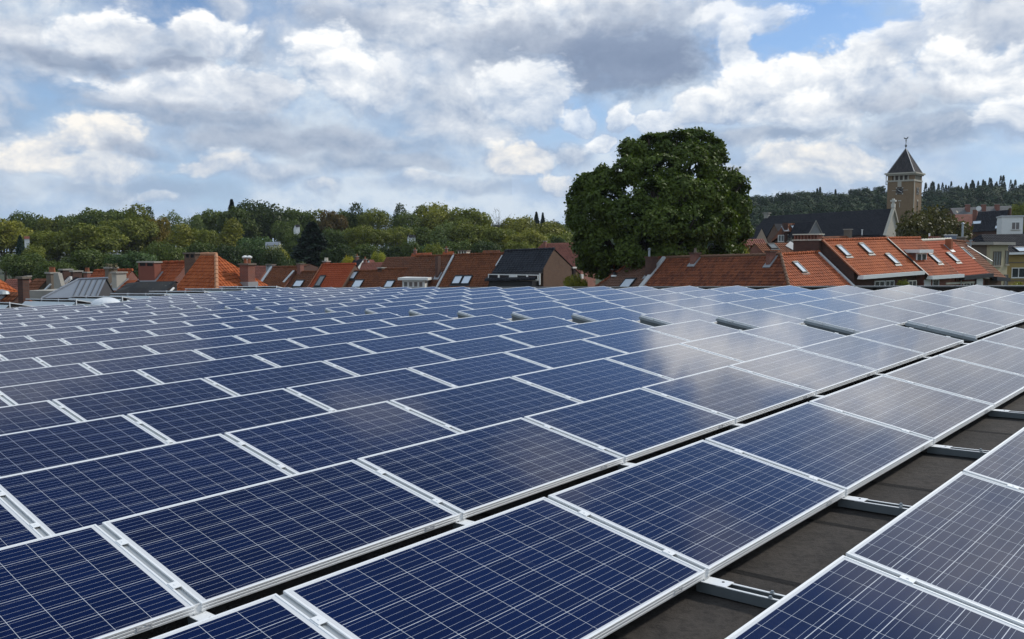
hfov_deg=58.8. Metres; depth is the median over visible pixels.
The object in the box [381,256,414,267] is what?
tiled house
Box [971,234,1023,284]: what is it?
yellow house
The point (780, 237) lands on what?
window
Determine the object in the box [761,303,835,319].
solar panel
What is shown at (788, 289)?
solar panel
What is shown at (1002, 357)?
solar panel
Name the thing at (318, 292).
solar panel
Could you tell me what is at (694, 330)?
solar panel
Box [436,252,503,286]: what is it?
tiled house
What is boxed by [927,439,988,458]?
mounting rail
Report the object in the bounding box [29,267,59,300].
tiled house
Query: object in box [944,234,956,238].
rooftop unit
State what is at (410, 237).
house
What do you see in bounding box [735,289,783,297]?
solar panel
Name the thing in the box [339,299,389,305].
solar panel
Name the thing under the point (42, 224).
broadleaf tree
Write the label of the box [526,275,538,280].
window
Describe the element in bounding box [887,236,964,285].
tiled house
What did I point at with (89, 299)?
turned solar panel
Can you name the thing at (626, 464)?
mounting rail
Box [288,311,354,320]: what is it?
solar panel
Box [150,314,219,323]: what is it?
solar panel
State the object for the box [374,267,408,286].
tiled house
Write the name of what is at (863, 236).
roof
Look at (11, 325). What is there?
solar panel
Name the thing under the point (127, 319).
solar panel
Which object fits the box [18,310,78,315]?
solar panel
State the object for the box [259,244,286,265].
shrub
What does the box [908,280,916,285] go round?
window
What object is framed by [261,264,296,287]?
tiled house
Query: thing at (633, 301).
solar panel
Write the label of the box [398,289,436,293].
solar panel
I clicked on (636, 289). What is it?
solar panel
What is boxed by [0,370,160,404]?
solar panel
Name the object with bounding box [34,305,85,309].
solar panel
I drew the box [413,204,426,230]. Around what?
slim tree
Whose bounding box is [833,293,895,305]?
solar panel
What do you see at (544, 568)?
solar panel
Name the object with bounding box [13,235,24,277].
conifer tree
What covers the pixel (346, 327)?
solar panel
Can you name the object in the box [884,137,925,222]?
church tower
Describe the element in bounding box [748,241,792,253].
tiled house
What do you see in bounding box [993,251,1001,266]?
window
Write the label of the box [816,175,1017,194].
conifers
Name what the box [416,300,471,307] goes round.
solar panel
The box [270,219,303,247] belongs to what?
broadleaf tree
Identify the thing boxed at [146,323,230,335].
solar panel
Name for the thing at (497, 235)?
broadleaf tree
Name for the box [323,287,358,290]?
solar panel
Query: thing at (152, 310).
solar panel
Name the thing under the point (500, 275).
window
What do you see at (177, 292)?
turned solar panel
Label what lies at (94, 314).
solar panel
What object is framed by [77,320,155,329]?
solar panel
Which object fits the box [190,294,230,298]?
solar panel
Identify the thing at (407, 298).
solar panel
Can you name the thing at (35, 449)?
solar panel
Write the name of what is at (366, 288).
solar panel
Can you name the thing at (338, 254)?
broadleaf tree
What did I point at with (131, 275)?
tiled house
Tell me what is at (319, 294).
solar panel
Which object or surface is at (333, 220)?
broadleaf tree
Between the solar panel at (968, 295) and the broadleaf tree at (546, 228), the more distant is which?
the broadleaf tree at (546, 228)
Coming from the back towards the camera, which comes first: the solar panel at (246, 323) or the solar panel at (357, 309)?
the solar panel at (357, 309)
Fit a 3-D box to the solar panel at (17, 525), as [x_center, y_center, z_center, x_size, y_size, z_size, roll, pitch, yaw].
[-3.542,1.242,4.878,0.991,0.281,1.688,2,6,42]
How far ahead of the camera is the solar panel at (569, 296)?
25.66 m
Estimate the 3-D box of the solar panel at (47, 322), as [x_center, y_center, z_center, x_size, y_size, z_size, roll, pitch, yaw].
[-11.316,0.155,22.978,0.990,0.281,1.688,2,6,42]
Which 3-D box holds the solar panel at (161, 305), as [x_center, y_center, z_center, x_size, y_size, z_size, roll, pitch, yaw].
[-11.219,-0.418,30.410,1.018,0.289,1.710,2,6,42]
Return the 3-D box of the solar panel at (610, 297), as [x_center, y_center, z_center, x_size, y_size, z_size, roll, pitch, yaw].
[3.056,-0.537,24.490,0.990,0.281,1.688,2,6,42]
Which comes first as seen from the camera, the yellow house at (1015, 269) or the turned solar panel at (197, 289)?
the turned solar panel at (197, 289)
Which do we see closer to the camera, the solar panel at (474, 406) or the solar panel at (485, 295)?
the solar panel at (474, 406)
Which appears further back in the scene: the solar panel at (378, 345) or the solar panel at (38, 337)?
the solar panel at (38, 337)
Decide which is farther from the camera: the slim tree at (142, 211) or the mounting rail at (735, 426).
the slim tree at (142, 211)
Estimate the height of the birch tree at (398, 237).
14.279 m
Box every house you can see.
[0,279,31,300]
[5,276,31,290]
[24,236,29,248]
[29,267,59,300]
[58,269,83,284]
[82,268,138,280]
[103,263,139,291]
[136,260,184,284]
[177,252,267,290]
[243,259,265,280]
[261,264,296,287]
[265,242,280,249]
[287,263,317,287]
[293,225,299,234]
[308,258,358,287]
[345,269,384,286]
[352,254,362,268]
[359,257,382,269]
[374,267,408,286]
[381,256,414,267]
[398,250,470,286]
[407,235,415,242]
[411,248,432,255]
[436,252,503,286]
[443,246,454,254]
[482,250,500,252]
[484,247,583,286]
[538,241,594,286]
[594,248,661,286]
[639,248,789,285]
[744,239,765,249]
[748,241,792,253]
[750,228,768,242]
[770,221,798,242]
[782,250,854,285]
[792,234,924,285]
[822,229,852,238]
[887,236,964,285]
[922,233,993,284]
[944,204,1010,218]
[952,214,972,238]
[953,239,1010,284]
[966,242,1015,284]
[971,206,1011,238]
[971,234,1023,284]
[996,215,1023,233]
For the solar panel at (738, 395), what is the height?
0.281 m
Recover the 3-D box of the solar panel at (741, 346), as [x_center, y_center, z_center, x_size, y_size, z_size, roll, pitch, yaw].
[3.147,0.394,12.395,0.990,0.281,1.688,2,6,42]
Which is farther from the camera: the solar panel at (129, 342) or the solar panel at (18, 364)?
the solar panel at (129, 342)
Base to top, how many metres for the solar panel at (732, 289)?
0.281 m
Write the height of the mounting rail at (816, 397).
0.099 m
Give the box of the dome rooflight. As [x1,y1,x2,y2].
[86,297,119,305]
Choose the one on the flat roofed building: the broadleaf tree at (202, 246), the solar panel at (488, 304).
the solar panel at (488, 304)
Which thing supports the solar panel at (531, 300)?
on the flat roofed building
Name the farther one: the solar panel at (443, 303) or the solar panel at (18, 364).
the solar panel at (443, 303)
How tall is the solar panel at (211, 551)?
0.281 m
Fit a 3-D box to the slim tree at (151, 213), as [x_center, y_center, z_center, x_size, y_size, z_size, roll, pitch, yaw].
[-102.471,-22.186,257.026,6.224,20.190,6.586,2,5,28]
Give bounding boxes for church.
[756,199,898,242]
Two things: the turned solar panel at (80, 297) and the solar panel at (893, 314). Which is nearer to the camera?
the solar panel at (893, 314)
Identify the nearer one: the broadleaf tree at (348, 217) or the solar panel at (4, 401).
the solar panel at (4, 401)
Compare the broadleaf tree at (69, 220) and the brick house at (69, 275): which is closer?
the brick house at (69, 275)
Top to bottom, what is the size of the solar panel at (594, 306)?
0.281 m
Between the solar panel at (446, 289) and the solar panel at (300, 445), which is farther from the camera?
the solar panel at (446, 289)
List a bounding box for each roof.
[109,281,177,295]
[304,264,317,270]
[852,229,885,237]
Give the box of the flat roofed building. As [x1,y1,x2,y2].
[6,285,1023,638]
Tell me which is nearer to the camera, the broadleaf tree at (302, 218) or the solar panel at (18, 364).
the solar panel at (18, 364)
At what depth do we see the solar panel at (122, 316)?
24.39 m
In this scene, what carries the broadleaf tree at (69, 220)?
on the ground
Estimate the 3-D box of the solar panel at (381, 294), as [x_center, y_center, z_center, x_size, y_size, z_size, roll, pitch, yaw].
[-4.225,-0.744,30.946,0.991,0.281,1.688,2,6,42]
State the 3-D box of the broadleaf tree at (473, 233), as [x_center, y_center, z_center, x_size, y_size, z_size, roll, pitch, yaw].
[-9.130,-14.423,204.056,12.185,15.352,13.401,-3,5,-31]
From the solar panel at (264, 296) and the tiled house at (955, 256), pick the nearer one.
the solar panel at (264, 296)
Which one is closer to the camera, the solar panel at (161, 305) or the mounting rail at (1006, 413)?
the mounting rail at (1006, 413)
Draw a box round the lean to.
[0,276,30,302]
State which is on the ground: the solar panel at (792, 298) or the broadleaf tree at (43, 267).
the broadleaf tree at (43, 267)
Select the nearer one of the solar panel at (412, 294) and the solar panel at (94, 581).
the solar panel at (94, 581)
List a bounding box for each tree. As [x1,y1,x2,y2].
[0,218,33,281]
[0,252,46,278]
[6,210,48,241]
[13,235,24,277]
[23,229,70,261]
[31,260,77,279]
[33,216,64,232]
[53,214,76,256]
[53,223,131,255]
[61,248,111,277]
[73,206,124,229]
[94,217,159,258]
[102,250,157,277]
[106,207,139,253]
[124,203,150,253]
[140,239,189,260]
[141,205,154,219]
[141,217,173,248]
[157,210,184,246]
[163,223,197,250]
[180,214,209,235]
[182,241,218,253]
[183,227,221,248]
[187,208,225,235]
[211,243,251,266]
[214,217,244,247]
[216,206,263,241]
[228,199,233,212]
[233,198,291,241]
[234,236,273,265]
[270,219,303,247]
[282,231,301,258]
[283,207,318,228]
[289,221,330,268]
[308,209,325,222]
[317,209,348,235]
[319,243,356,263]
[322,227,358,248]
[338,209,357,228]
[342,224,394,250]
[348,202,364,234]
[351,242,387,260]
[356,208,392,243]
[380,225,415,249]
[381,244,403,256]
[388,203,405,247]
[392,211,422,231]
[400,225,431,245]
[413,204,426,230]
[414,201,458,236]
[418,243,435,252]
[429,220,456,250]
[440,239,472,253]
[444,207,492,236]
[448,221,498,247]
[470,239,502,252]
[482,227,517,251]
[492,207,511,226]
[499,215,537,234]
[502,230,549,248]
[505,240,534,248]
[515,220,567,236]
[534,212,539,228]
[540,212,544,225]
[544,232,572,242]
[550,223,581,240]
[551,236,565,242]
[563,126,755,282]
[893,204,975,239]
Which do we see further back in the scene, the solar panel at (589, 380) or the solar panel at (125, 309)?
the solar panel at (125, 309)
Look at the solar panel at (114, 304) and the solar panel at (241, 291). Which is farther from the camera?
the solar panel at (241, 291)
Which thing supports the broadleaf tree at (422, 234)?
on the ground
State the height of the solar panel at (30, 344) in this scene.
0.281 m
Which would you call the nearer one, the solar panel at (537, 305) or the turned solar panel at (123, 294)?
the solar panel at (537, 305)
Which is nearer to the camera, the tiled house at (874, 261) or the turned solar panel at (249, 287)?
the turned solar panel at (249, 287)
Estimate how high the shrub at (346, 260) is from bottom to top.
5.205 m
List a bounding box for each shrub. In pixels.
[21,243,47,278]
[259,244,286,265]
[265,243,289,263]
[278,255,307,265]
[341,255,354,262]
[370,250,385,261]
[400,237,421,256]
[423,241,444,254]
[563,272,581,286]
[577,279,587,286]
[896,279,910,285]
[1008,202,1023,228]
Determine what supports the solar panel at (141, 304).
on the flat roofed building
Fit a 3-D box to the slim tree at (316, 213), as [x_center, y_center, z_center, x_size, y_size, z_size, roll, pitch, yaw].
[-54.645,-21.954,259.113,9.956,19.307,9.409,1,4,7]
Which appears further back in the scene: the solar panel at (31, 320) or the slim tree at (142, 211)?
the slim tree at (142, 211)
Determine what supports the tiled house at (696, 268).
on the ground
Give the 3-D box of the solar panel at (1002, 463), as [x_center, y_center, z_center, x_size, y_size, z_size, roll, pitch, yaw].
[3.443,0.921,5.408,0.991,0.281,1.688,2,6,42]
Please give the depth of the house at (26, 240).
189.26 m
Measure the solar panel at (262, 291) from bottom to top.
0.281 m
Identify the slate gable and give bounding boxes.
[788,220,823,236]
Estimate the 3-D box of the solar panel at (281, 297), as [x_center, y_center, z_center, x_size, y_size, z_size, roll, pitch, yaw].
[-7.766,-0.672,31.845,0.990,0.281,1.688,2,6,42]
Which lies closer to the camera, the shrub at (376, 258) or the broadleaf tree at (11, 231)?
the shrub at (376, 258)
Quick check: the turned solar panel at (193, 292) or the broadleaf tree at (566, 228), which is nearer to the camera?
the turned solar panel at (193, 292)
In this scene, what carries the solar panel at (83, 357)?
on the flat roofed building
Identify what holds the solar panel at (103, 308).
on the flat roofed building
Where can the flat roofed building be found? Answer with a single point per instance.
(788, 561)
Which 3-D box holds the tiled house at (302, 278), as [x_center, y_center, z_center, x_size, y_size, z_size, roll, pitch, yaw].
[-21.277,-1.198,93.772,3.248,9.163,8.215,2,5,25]
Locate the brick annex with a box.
[956,222,972,241]
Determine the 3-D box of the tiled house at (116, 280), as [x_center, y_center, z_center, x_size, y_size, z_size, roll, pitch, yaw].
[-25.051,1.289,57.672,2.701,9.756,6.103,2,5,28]
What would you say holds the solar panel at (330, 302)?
on the flat roofed building
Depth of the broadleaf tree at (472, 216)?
249.93 m
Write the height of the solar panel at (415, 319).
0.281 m
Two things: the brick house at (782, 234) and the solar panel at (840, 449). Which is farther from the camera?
the brick house at (782, 234)
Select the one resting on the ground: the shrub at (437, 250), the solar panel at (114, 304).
the shrub at (437, 250)
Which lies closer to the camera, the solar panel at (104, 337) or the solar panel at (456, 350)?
the solar panel at (456, 350)
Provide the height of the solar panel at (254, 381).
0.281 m
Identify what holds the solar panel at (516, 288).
on the flat roofed building
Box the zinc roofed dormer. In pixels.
[41,277,113,298]
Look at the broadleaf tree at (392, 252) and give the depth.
170.16 m
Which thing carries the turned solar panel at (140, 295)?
on the flat roofed building
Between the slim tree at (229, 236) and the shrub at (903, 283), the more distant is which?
the slim tree at (229, 236)
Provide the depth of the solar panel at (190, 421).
8.42 m
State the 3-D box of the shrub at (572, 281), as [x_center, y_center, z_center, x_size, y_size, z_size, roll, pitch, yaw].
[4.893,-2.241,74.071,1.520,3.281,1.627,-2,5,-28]
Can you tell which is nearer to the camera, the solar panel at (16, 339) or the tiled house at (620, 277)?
the solar panel at (16, 339)
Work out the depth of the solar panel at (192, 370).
11.90 m
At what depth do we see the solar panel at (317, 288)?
39.03 m
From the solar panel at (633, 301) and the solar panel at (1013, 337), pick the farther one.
the solar panel at (633, 301)
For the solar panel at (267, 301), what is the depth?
29.69 m
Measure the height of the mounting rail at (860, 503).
0.099 m
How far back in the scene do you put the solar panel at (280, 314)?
22.39 m
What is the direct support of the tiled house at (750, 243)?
on the ground
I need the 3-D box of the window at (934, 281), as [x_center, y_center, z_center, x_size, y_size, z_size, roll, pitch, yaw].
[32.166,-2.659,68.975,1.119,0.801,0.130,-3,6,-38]
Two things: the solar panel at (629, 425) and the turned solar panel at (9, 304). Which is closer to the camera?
the solar panel at (629, 425)
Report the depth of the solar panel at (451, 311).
21.71 m
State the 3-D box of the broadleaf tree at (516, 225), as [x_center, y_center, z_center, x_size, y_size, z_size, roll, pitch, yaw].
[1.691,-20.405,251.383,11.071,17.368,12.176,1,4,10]
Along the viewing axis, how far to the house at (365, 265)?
131.03 m
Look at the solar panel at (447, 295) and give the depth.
28.93 m
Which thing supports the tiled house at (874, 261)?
on the ground
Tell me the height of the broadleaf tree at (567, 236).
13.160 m
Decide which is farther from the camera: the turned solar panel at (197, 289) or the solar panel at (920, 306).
the turned solar panel at (197, 289)
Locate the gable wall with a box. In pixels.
[53,273,64,288]
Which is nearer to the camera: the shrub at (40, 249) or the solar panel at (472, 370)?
the solar panel at (472, 370)
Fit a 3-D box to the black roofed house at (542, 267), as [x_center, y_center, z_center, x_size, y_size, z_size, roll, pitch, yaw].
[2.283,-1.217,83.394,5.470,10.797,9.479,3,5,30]
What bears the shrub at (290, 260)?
on the ground
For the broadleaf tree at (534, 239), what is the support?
on the ground
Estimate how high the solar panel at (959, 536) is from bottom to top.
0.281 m
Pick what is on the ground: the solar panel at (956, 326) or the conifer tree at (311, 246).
the conifer tree at (311, 246)
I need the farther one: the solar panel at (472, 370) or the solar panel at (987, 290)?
the solar panel at (987, 290)
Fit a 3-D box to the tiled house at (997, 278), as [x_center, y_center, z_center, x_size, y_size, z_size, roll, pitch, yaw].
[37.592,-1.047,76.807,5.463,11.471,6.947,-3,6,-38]
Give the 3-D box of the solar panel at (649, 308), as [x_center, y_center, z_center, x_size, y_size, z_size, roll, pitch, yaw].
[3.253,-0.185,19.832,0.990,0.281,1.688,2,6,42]
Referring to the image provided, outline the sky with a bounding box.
[0,0,1023,251]
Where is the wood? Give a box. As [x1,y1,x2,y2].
[495,183,1023,265]
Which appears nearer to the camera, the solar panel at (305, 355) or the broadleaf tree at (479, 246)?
the solar panel at (305, 355)
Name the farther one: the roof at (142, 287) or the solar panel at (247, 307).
the roof at (142, 287)
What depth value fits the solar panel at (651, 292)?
25.84 m
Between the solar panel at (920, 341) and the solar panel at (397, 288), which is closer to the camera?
the solar panel at (920, 341)
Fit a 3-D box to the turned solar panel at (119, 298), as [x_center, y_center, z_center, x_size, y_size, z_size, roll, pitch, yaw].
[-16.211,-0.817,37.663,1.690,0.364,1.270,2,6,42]
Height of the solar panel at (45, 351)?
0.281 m
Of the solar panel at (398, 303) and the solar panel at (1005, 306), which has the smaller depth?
the solar panel at (1005, 306)
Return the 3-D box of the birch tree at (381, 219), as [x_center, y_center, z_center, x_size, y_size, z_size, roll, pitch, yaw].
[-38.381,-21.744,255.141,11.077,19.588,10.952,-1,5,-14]
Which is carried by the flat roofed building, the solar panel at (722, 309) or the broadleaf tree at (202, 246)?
the solar panel at (722, 309)
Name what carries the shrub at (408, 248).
on the ground
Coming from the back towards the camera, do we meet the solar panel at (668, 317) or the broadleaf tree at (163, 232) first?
the broadleaf tree at (163, 232)
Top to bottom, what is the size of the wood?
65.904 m
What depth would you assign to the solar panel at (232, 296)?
34.14 m
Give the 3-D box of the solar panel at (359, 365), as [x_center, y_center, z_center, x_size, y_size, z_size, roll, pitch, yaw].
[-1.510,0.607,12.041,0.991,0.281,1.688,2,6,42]
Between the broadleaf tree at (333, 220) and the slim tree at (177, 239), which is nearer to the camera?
the slim tree at (177, 239)
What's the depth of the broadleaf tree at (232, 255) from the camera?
157.79 m
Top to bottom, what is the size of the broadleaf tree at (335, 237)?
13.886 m
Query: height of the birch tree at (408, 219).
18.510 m
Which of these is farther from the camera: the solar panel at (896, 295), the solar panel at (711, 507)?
the solar panel at (896, 295)
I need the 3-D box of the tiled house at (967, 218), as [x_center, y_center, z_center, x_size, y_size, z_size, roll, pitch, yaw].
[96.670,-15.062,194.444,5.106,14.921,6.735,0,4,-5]
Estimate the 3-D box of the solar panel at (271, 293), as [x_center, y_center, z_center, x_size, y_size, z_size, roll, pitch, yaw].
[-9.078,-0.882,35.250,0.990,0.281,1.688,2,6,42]
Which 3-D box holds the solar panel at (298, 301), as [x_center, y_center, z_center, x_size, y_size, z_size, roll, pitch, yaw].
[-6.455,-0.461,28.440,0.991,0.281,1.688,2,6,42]
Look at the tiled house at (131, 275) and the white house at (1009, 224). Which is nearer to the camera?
the tiled house at (131, 275)
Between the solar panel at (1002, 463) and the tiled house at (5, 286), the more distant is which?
the tiled house at (5, 286)
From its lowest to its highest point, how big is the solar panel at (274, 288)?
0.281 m
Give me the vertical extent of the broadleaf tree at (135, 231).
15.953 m
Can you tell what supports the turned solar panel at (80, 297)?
on the flat roofed building
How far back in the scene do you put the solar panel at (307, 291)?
36.69 m
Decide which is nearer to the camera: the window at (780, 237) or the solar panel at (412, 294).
the solar panel at (412, 294)
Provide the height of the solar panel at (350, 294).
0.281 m
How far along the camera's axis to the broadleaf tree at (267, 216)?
250.76 m
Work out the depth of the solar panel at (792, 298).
21.30 m
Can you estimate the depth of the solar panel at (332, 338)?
15.52 m
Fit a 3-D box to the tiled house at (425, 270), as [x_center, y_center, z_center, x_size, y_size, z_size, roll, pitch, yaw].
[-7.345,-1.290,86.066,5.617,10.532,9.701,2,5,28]
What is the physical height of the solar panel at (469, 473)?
0.281 m
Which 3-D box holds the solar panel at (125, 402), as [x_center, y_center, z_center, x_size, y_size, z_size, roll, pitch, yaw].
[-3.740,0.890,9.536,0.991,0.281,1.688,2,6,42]
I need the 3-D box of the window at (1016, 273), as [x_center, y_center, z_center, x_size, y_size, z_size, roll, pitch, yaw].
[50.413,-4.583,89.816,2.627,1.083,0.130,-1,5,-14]
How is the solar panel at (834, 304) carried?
on the flat roofed building
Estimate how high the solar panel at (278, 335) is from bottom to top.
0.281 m
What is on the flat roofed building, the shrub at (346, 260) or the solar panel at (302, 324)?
the solar panel at (302, 324)
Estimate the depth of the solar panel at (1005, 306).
16.74 m
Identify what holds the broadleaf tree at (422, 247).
on the ground
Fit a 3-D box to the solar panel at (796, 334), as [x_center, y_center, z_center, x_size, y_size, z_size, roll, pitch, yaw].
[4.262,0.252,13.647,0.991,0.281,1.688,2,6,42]
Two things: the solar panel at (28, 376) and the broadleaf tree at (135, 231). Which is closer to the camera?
the solar panel at (28, 376)
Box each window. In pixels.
[488,274,498,277]
[499,274,509,277]
[516,274,526,280]
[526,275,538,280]
[572,267,576,276]
[778,235,783,241]
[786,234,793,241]
[874,281,884,285]
[885,280,894,285]
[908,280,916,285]
[924,279,930,285]
[932,279,938,284]
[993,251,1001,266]
[1005,250,1008,264]
[1011,222,1019,229]
[1011,268,1023,278]
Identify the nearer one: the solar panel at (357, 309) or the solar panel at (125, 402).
the solar panel at (125, 402)
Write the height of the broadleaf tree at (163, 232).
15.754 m
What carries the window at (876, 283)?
in the tiled house at (874, 261)
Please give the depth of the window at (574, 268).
84.35 m
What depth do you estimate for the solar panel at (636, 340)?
13.46 m
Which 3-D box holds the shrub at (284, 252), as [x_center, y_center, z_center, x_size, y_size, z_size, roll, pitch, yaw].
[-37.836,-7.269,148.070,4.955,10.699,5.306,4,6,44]
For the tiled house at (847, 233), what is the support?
on the ground
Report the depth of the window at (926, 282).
68.24 m
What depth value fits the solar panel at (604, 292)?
26.93 m
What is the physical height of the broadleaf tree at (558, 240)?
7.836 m
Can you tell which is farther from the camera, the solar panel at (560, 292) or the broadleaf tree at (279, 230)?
the broadleaf tree at (279, 230)
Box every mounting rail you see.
[187,603,213,624]
[453,513,474,528]
[618,457,634,469]
[696,568,785,607]
[730,419,744,429]
[811,392,822,399]
[838,489,911,515]
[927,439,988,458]
[989,404,1023,418]
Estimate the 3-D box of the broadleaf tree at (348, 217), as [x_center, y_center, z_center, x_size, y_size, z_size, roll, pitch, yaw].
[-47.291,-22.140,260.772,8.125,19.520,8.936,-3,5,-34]
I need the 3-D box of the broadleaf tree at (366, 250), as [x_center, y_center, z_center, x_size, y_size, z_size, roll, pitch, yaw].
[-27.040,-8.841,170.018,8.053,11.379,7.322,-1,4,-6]
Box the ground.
[0,252,603,284]
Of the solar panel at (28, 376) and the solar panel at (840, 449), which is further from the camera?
the solar panel at (28, 376)
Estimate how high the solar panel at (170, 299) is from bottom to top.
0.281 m
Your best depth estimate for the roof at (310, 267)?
111.45 m
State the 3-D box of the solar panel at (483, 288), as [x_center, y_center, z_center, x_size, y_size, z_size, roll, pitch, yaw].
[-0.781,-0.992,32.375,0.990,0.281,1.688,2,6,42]
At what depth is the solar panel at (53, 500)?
6.03 m
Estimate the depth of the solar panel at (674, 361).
11.08 m
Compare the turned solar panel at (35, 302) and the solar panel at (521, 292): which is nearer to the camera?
the solar panel at (521, 292)
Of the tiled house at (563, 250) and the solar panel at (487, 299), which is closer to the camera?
the solar panel at (487, 299)
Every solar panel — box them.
[0,302,30,308]
[0,308,15,310]
[0,308,34,312]
[0,309,56,314]
[0,314,19,317]
[0,315,42,320]
[0,316,67,323]
[0,323,24,327]
[0,324,52,332]
[0,326,82,337]
[0,336,33,343]
[0,339,69,351]
[0,342,109,359]
[0,357,48,371]
[0,363,98,386]
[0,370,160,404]
[0,393,13,406]
[0,400,81,434]
[0,415,172,476]
[0,434,292,535]
[0,491,47,547]
[0,524,202,638]
[16,304,67,308]
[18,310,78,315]
[22,317,93,325]
[23,299,52,305]
[27,328,117,340]
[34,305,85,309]
[35,346,157,366]
[37,299,79,305]
[40,310,101,316]
[48,318,122,327]
[52,378,236,420]
[54,305,107,310]
[55,299,90,305]
[60,330,155,344]
[64,311,127,318]
[69,296,95,304]
[76,306,131,311]
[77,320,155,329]
[79,296,123,304]
[82,350,212,373]
[89,312,154,319]
[98,306,155,312]
[99,333,198,348]
[101,300,150,306]
[102,460,463,610]
[104,296,134,301]
[110,293,135,301]
[110,321,191,332]
[118,313,184,321]
[121,293,152,301]
[122,301,170,307]
[123,307,181,313]
[127,297,170,300]
[127,388,333,442]
[137,355,277,383]
[143,293,169,298]
[143,336,248,353]
[145,301,196,308]
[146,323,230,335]
[147,297,192,301]
[149,291,171,293]
[149,294,188,297]
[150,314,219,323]
[150,593,344,638]
[151,308,210,314]
[166,291,189,294]
[169,294,210,297]
[169,297,213,301]
[169,301,220,308]
[180,308,242,315]
[183,315,256,325]
[184,291,210,293]
[185,288,209,290]
[187,292,224,294]
[188,325,276,338]
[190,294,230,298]
[193,298,239,302]
[194,339,306,359]
[196,302,249,309]
[203,288,228,291]
[204,361,356,395]
[207,292,244,295]
[212,295,253,298]
[213,309,277,317]
[218,298,265,302]
[219,286,239,287]
[221,288,246,291]
[222,317,296,327]
[224,302,278,310]
[225,289,259,292]
[225,401,460,473]
[229,292,266,295]
[234,327,327,342]
[237,286,258,289]
[237,295,278,298]
[245,289,280,292]
[246,298,292,303]
[248,310,314,318]
[252,292,290,295]
[254,343,372,366]
[255,303,310,311]
[256,286,282,288]
[257,287,289,290]
[262,295,305,299]
[265,318,342,330]
[267,289,303,292]
[274,298,322,304]
[278,287,311,290]
[278,292,316,295]
[283,497,708,638]
[286,368,456,410]
[288,303,344,313]
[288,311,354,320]
[288,329,385,347]
[289,295,334,299]
[290,289,326,292]
[300,287,333,290]
[303,292,343,296]
[305,299,355,304]
[312,320,394,333]
[314,289,351,293]
[318,295,363,300]
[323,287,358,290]
[324,347,452,375]
[325,304,382,314]
[331,292,372,296]
[331,312,401,322]
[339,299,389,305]
[340,289,378,293]
[348,287,383,290]
[348,332,452,352]
[351,295,396,300]
[357,417,625,518]
[360,292,401,296]
[364,304,424,316]
[366,321,453,336]
[368,289,406,293]
[374,287,410,290]
[376,300,429,306]
[380,313,453,325]
[384,296,430,301]
[390,377,579,431]
[391,292,435,297]
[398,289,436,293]
[402,287,439,290]
[408,305,471,318]
[408,352,551,386]
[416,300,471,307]
[420,335,531,359]
[421,296,470,302]
[425,292,469,297]
[428,324,519,341]
[429,289,469,293]
[432,287,469,290]
[434,315,510,328]
[457,306,523,319]
[461,300,516,308]
[462,296,511,303]
[463,289,504,294]
[464,286,502,290]
[464,292,506,298]
[496,316,577,331]
[498,286,536,291]
[499,326,596,346]
[500,289,541,294]
[503,292,549,298]
[504,339,627,367]
[505,296,555,303]
[508,301,567,310]
[511,306,579,320]
[512,358,670,401]
[524,388,736,461]
[535,286,573,291]
[539,289,581,295]
[546,292,592,299]
[548,440,846,576]
[554,296,606,304]
[561,301,623,311]
[567,318,652,335]
[571,307,642,323]
[574,286,612,291]
[582,289,627,295]
[582,329,690,352]
[592,293,642,300]
[605,297,661,306]
[605,343,740,379]
[617,286,655,291]
[621,302,684,313]
[628,289,674,296]
[639,308,717,326]
[642,366,815,422]
[645,293,695,301]
[646,320,741,340]
[662,286,703,292]
[665,297,721,307]
[679,289,726,296]
[680,332,799,361]
[687,302,754,315]
[702,293,753,302]
[705,402,934,494]
[712,286,754,292]
[716,309,804,330]
[725,555,1023,638]
[727,297,789,309]
[729,349,877,394]
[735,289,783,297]
[740,322,844,346]
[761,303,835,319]
[763,293,820,303]
[766,285,809,293]
[796,289,847,298]
[796,335,924,372]
[800,298,867,311]
[804,311,900,335]
[809,375,994,443]
[824,285,872,294]
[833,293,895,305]
[846,304,927,324]
[846,471,1023,626]
[851,324,962,355]
[863,289,919,300]
[881,298,955,314]
[883,355,1023,407]
[887,285,941,295]
[905,312,1005,340]
[910,293,978,307]
[936,289,998,301]
[939,340,1023,375]
[943,305,1023,327]
[957,285,1017,296]
[963,427,1023,490]
[971,299,1023,315]
[981,327,1023,348]
[995,293,1023,303]
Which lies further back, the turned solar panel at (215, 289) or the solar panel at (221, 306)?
the turned solar panel at (215, 289)
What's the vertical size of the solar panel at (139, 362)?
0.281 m
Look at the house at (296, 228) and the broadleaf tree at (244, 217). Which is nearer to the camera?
the house at (296, 228)
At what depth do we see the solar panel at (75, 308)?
29.98 m
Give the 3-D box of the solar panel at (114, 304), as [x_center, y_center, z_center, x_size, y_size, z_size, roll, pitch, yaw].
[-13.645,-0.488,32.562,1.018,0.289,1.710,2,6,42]
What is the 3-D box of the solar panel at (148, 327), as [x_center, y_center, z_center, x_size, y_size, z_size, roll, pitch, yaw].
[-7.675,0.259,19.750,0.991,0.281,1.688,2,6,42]
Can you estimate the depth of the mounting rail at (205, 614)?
4.08 m
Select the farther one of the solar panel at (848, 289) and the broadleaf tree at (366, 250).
the broadleaf tree at (366, 250)
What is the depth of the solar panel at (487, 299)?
25.52 m
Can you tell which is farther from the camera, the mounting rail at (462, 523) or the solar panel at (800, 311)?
the solar panel at (800, 311)

